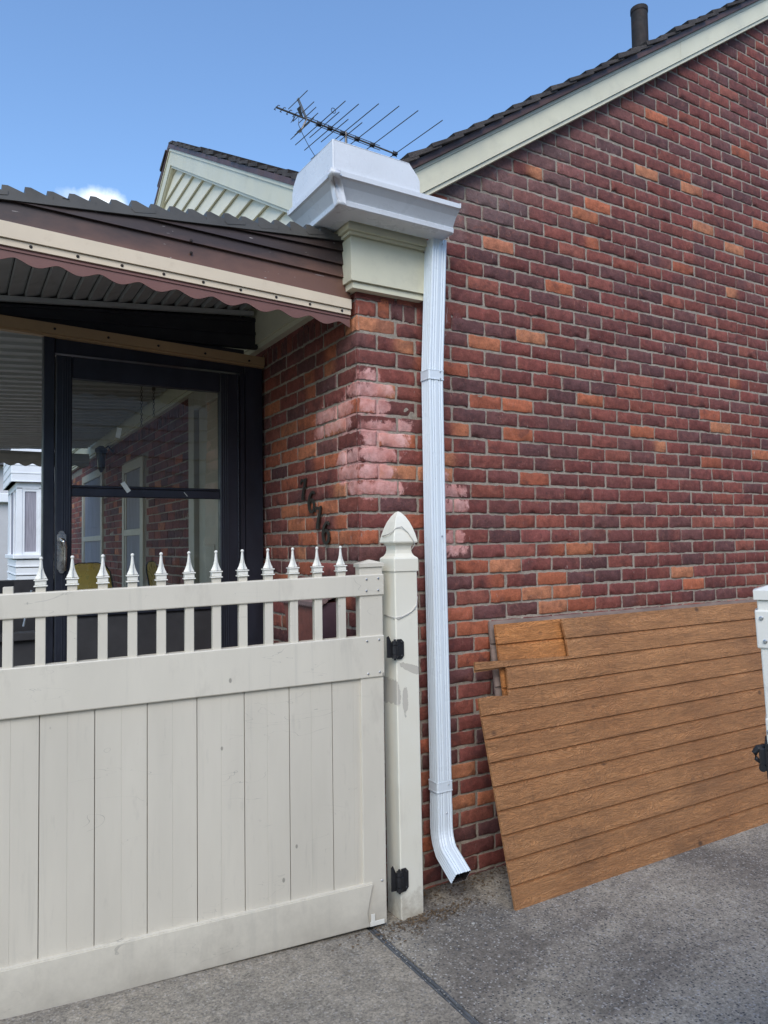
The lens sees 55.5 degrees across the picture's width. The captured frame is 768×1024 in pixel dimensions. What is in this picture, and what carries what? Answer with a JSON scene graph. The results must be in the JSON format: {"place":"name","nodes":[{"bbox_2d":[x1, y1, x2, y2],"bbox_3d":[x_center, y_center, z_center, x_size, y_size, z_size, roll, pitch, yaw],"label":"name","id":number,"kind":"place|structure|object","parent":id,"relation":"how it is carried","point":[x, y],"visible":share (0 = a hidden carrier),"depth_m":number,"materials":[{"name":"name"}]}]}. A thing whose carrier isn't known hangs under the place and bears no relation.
{"place":"outdoors","nodes":[
{"label":"outdoors","id":0,"kind":"place"},
{"bbox_2d":[0,449,10,579],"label":"house","id":1,"kind":"structure","parent":0,"point":[3,532],"depth_m":23.70,"materials":[{"name":"grey"}]},
{"bbox_2d":[0,493,7,502],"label":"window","id":2,"kind":"structure","parent":1,"relation":"in","point":[3,496],"depth_m":23.58,"materials":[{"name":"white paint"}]},
{"bbox_2d":[3,449,40,579],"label":"neighbour house","id":3,"kind":"structure","parent":0,"point":[22,484],"depth_m":13.28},
{"bbox_2d":[11,489,38,554],"bbox_3d":[-6.757,0.220,14.184,0.798,1.195,1.890,1,-3,-31],"label":"window","id":4,"kind":"structure","parent":3,"relation":"in","point":[30,503],"depth_m":13.31,"materials":[{"name":"white glass"}]},
{"bbox_2d":[74,562,113,589],"bbox_3d":[-1.552,0.987,3.994,0.402,1.414,0.496,1,-3,-39],"label":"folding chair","id":5,"kind":"object","parent":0,"point":[87,573],"visible":0.14,"depth_m":4.18,"materials":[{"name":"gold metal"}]},
{"bbox_2d":[0,928,470,1023],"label":"path","id":6,"kind":"structure","parent":0,"point":[369,981],"depth_m":2.42,"materials":[{"name":"concrete"}]},
{"bbox_2d":[0,579,53,643],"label":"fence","id":7,"kind":"object","parent":6,"relation":"on","point":[25,585],"depth_m":10.92,"materials":[{"name":"grey"}]},
{"bbox_2d":[0,303,264,666],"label":"porch enclosure","id":8,"kind":"object","parent":6,"relation":"on","point":[189,341],"visible":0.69,"depth_m":3.70,"materials":[{"name":"black paint"}]},
{"bbox_2d":[53,355,239,662],"bbox_3d":[-1.142,0.436,3.626,0.902,2.355,0.101,1,-3,-31],"label":"storm door","id":9,"kind":"structure","parent":8,"relation":"attached to","point":[224,386],"depth_m":3.64,"materials":[{"name":"black paint"}]},
{"bbox_2d":[146,561,157,585],"bbox_3d":[-1.179,0.999,4.393,0.496,1.414,0.402,-1,-2,-3],"label":"folding chair","id":10,"kind":"object","parent":6,"relation":"on","point":[151,568],"visible":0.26,"depth_m":4.36,"materials":[{"name":"gold metal"}]},
{"bbox_2d":[0,0,733,206],"label":"sky","id":11,"kind":"structure","parent":0,"point":[94,94],"materials":[{"name":"blue"}]},
{"bbox_2d":[372,823,767,1023],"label":"driveway","id":12,"kind":"structure","parent":0,"point":[596,965],"depth_m":2.70,"materials":[{"name":"concrete"}]},
{"bbox_2d":[380,511,423,920],"bbox_3d":[0.061,0.818,2.959,0.169,1.641,0.148,1,-3,-31],"label":"gate post","id":13,"kind":"object","parent":12,"relation":"on","point":[399,559],"visible":0.98,"depth_m":2.93,"materials":[{"name":"plastic"}]},
{"bbox_2d":[0,546,386,1019],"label":"gate","id":14,"kind":"structure","parent":13,"relation":"attached to","point":[189,809],"depth_m":2.58,"materials":[{"name":"plastic"}]},
{"bbox_2d":[382,526,417,618],"bbox_3d":[0.062,0.244,2.979,0.128,0.371,0.126,1,-3,-31],"label":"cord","id":15,"kind":"object","parent":13,"relation":"attached to","point":[414,608],"visible":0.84,"depth_m":2.94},
{"bbox_2d":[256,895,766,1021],"bbox_3d":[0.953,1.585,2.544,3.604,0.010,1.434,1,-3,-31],"label":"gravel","id":16,"kind":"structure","parent":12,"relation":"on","point":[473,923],"depth_m":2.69,"materials":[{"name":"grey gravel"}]},
{"bbox_2d":[267,858,758,1020],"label":"litter","id":17,"kind":"object","parent":12,"relation":"on","point":[420,917],"visible":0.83,"depth_m":2.91,"materials":[{"name":"brown plant"}]},
{"bbox_2d":[493,602,747,695],"bbox_3d":[1.529,1.078,3.770,2.248,1.116,0.282,1,-3,-31],"label":"siding sheet","id":18,"kind":"object","parent":12,"relation":"on","point":[532,639],"visible":0.14,"depth_m":3.42,"materials":[{"name":"brown wood"}]},
{"bbox_2d":[474,602,767,910],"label":"siding sheet","id":19,"kind":"object","parent":12,"relation":"on","point":[617,744],"visible":0.96,"depth_m":3.50,"materials":[{"name":"brown wood"}]},
{"bbox_2d":[488,599,756,695],"bbox_3d":[1.463,1.024,3.791,2.180,1.028,0.260,1,-3,-31],"label":"siding sheet","id":20,"kind":"object","parent":12,"relation":"on","point":[497,681],"visible":0.04,"depth_m":3.58,"materials":[{"name":"brown wood"}]},
{"bbox_2d":[752,585,767,778],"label":"gate","id":21,"kind":"structure","parent":12,"relation":"on","point":[760,595],"depth_m":1.59,"materials":[{"name":"white plastic"}]},
{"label":"ground","id":22,"kind":"structure","parent":0,"visible":0},
{"bbox_2d":[71,0,767,899],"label":"brick house","id":23,"kind":"structure","parent":22,"relation":"on","point":[605,388],"depth_m":3.82,"materials":[{"name":"brick"}]},
{"bbox_2d":[0,331,166,467],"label":"porch awning","id":24,"kind":"object","parent":23,"relation":"attached to","point":[100,410],"visible":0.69,"depth_m":5.90,"materials":[{"name":"grey metal"}]},
{"bbox_2d":[140,386,142,426],"bbox_3d":[-1.523,-0.731,4.588,0.012,0.403,0.012,-1,-3,14],"label":"hanging chain","id":25,"kind":"object","parent":24,"relation":"hanging from","point":[141,406],"visible":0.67,"depth_m":4.58,"materials":[{"name":"black metal"}]},
{"bbox_2d":[152,387,154,416],"bbox_3d":[-1.459,-0.766,4.628,0.022,0.331,0.021,1,-3,-31],"label":"hanging chain","id":26,"kind":"object","parent":24,"relation":"hanging from","point":[153,389],"visible":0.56,"depth_m":4.62,"materials":[{"name":"black metal"}]},
{"bbox_2d":[82,469,103,562],"bbox_3d":[-3.521,0.312,8.790,0.070,1.580,1.510,1,-3,-31],"label":"window","id":27,"kind":"structure","parent":23,"relation":"in","point":[92,507],"depth_m":8.75,"materials":[{"name":"grey glass"}]},
{"bbox_2d":[95,446,112,472],"bbox_3d":[-2.948,-0.560,7.678,0.179,0.290,0.130,-1,-2,-3],"label":"wall lantern","id":28,"kind":"object","parent":23,"relation":"attached to","point":[101,451],"depth_m":7.64,"materials":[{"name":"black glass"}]},
{"bbox_2d":[122,456,144,586],"bbox_3d":[-2.350,0.260,6.817,0.070,1.480,0.960,1,-3,-31],"label":"window","id":29,"kind":"structure","parent":23,"relation":"in","point":[133,472],"depth_m":6.78,"materials":[{"name":"glass"}]},
{"bbox_2d":[0,185,351,327],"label":"awning","id":30,"kind":"object","parent":23,"relation":"attached to","point":[77,251],"visible":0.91,"depth_m":2.84,"materials":[{"name":"brown metal"}]},
{"bbox_2d":[188,391,217,582],"bbox_3d":[-1.070,0.428,4.669,0.055,2.560,1.080,1,-3,-31],"label":"door","id":31,"kind":"structure","parent":23,"relation":"in","point":[202,406],"depth_m":4.94,"materials":[{"name":"grey glass"}]},
{"bbox_2d":[300,478,306,499],"bbox_3d":[-0.389,-0.109,3.524,0.006,0.107,0.072,1,-3,-31],"label":"house number","id":32,"kind":"object","parent":23,"relation":"attached to","point":[303,489],"visible":1,"depth_m":3.52,"materials":[{"name":"brown metal"}]},
{"bbox_2d":[280,598,335,640],"bbox_3d":[-0.354,0.501,3.372,0.098,0.322,0.448,1,-3,-31],"label":"mailbox","id":33,"kind":"object","parent":23,"relation":"attached to","point":[305,622],"visible":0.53,"depth_m":3.26,"materials":[{"name":"paint"}]},
{"bbox_2d":[307,491,315,512],"bbox_3d":[-0.342,-0.047,3.444,0.006,0.106,0.080,1,-3,-31],"label":"house number","id":34,"kind":"object","parent":23,"relation":"attached to","point":[310,499],"visible":1,"depth_m":3.45,"materials":[{"name":"brown metal"}]},
{"bbox_2d":[315,506,321,528],"bbox_3d":[-0.304,0.025,3.378,0.006,0.107,0.072,1,-3,-31],"label":"house number","id":35,"kind":"object","parent":23,"relation":"attached to","point":[319,508],"visible":1,"depth_m":3.37,"materials":[{"name":"brown metal"}]},
{"bbox_2d":[321,521,329,544],"bbox_3d":[-0.264,0.094,3.308,0.006,0.106,0.080,1,-3,-31],"label":"house number","id":36,"kind":"object","parent":23,"relation":"attached to","point":[324,530],"visible":1,"depth_m":3.31,"materials":[{"name":"brown metal"}]},
{"bbox_2d":[274,90,442,158],"bbox_3d":[-0.536,-3.724,8.940,1.829,2.213,1.850,1,-3,-31],"label":"tv antenna","id":37,"kind":"object","parent":23,"relation":"attached to","point":[341,132],"visible":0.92,"depth_m":8.72,"materials":[{"name":"metal"}]},
{"bbox_2d":[287,139,460,240],"bbox_3d":[-0.046,-1.312,3.120,0.615,0.241,0.433,1,-3,-31],"label":"rain gutter","id":38,"kind":"object","parent":23,"relation":"attached to","point":[338,185],"visible":0.94,"depth_m":2.96,"materials":[{"name":"metal"}]},
{"bbox_2d":[420,238,470,883],"bbox_3d":[0.262,0.165,3.123,0.101,2.729,0.198,1,-3,-31],"label":"downspout","id":39,"kind":"object","parent":23,"relation":"attached to","point":[452,862],"visible":1,"depth_m":3.15,"materials":[{"name":"metal"}]},
{"bbox_2d":[366,927,479,1023],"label":"joint","id":40,"kind":"object","parent":22,"relation":"on","point":[448,998],"visible":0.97,"depth_m":2.49,"materials":[{"name":"grey concrete"}]}
]}

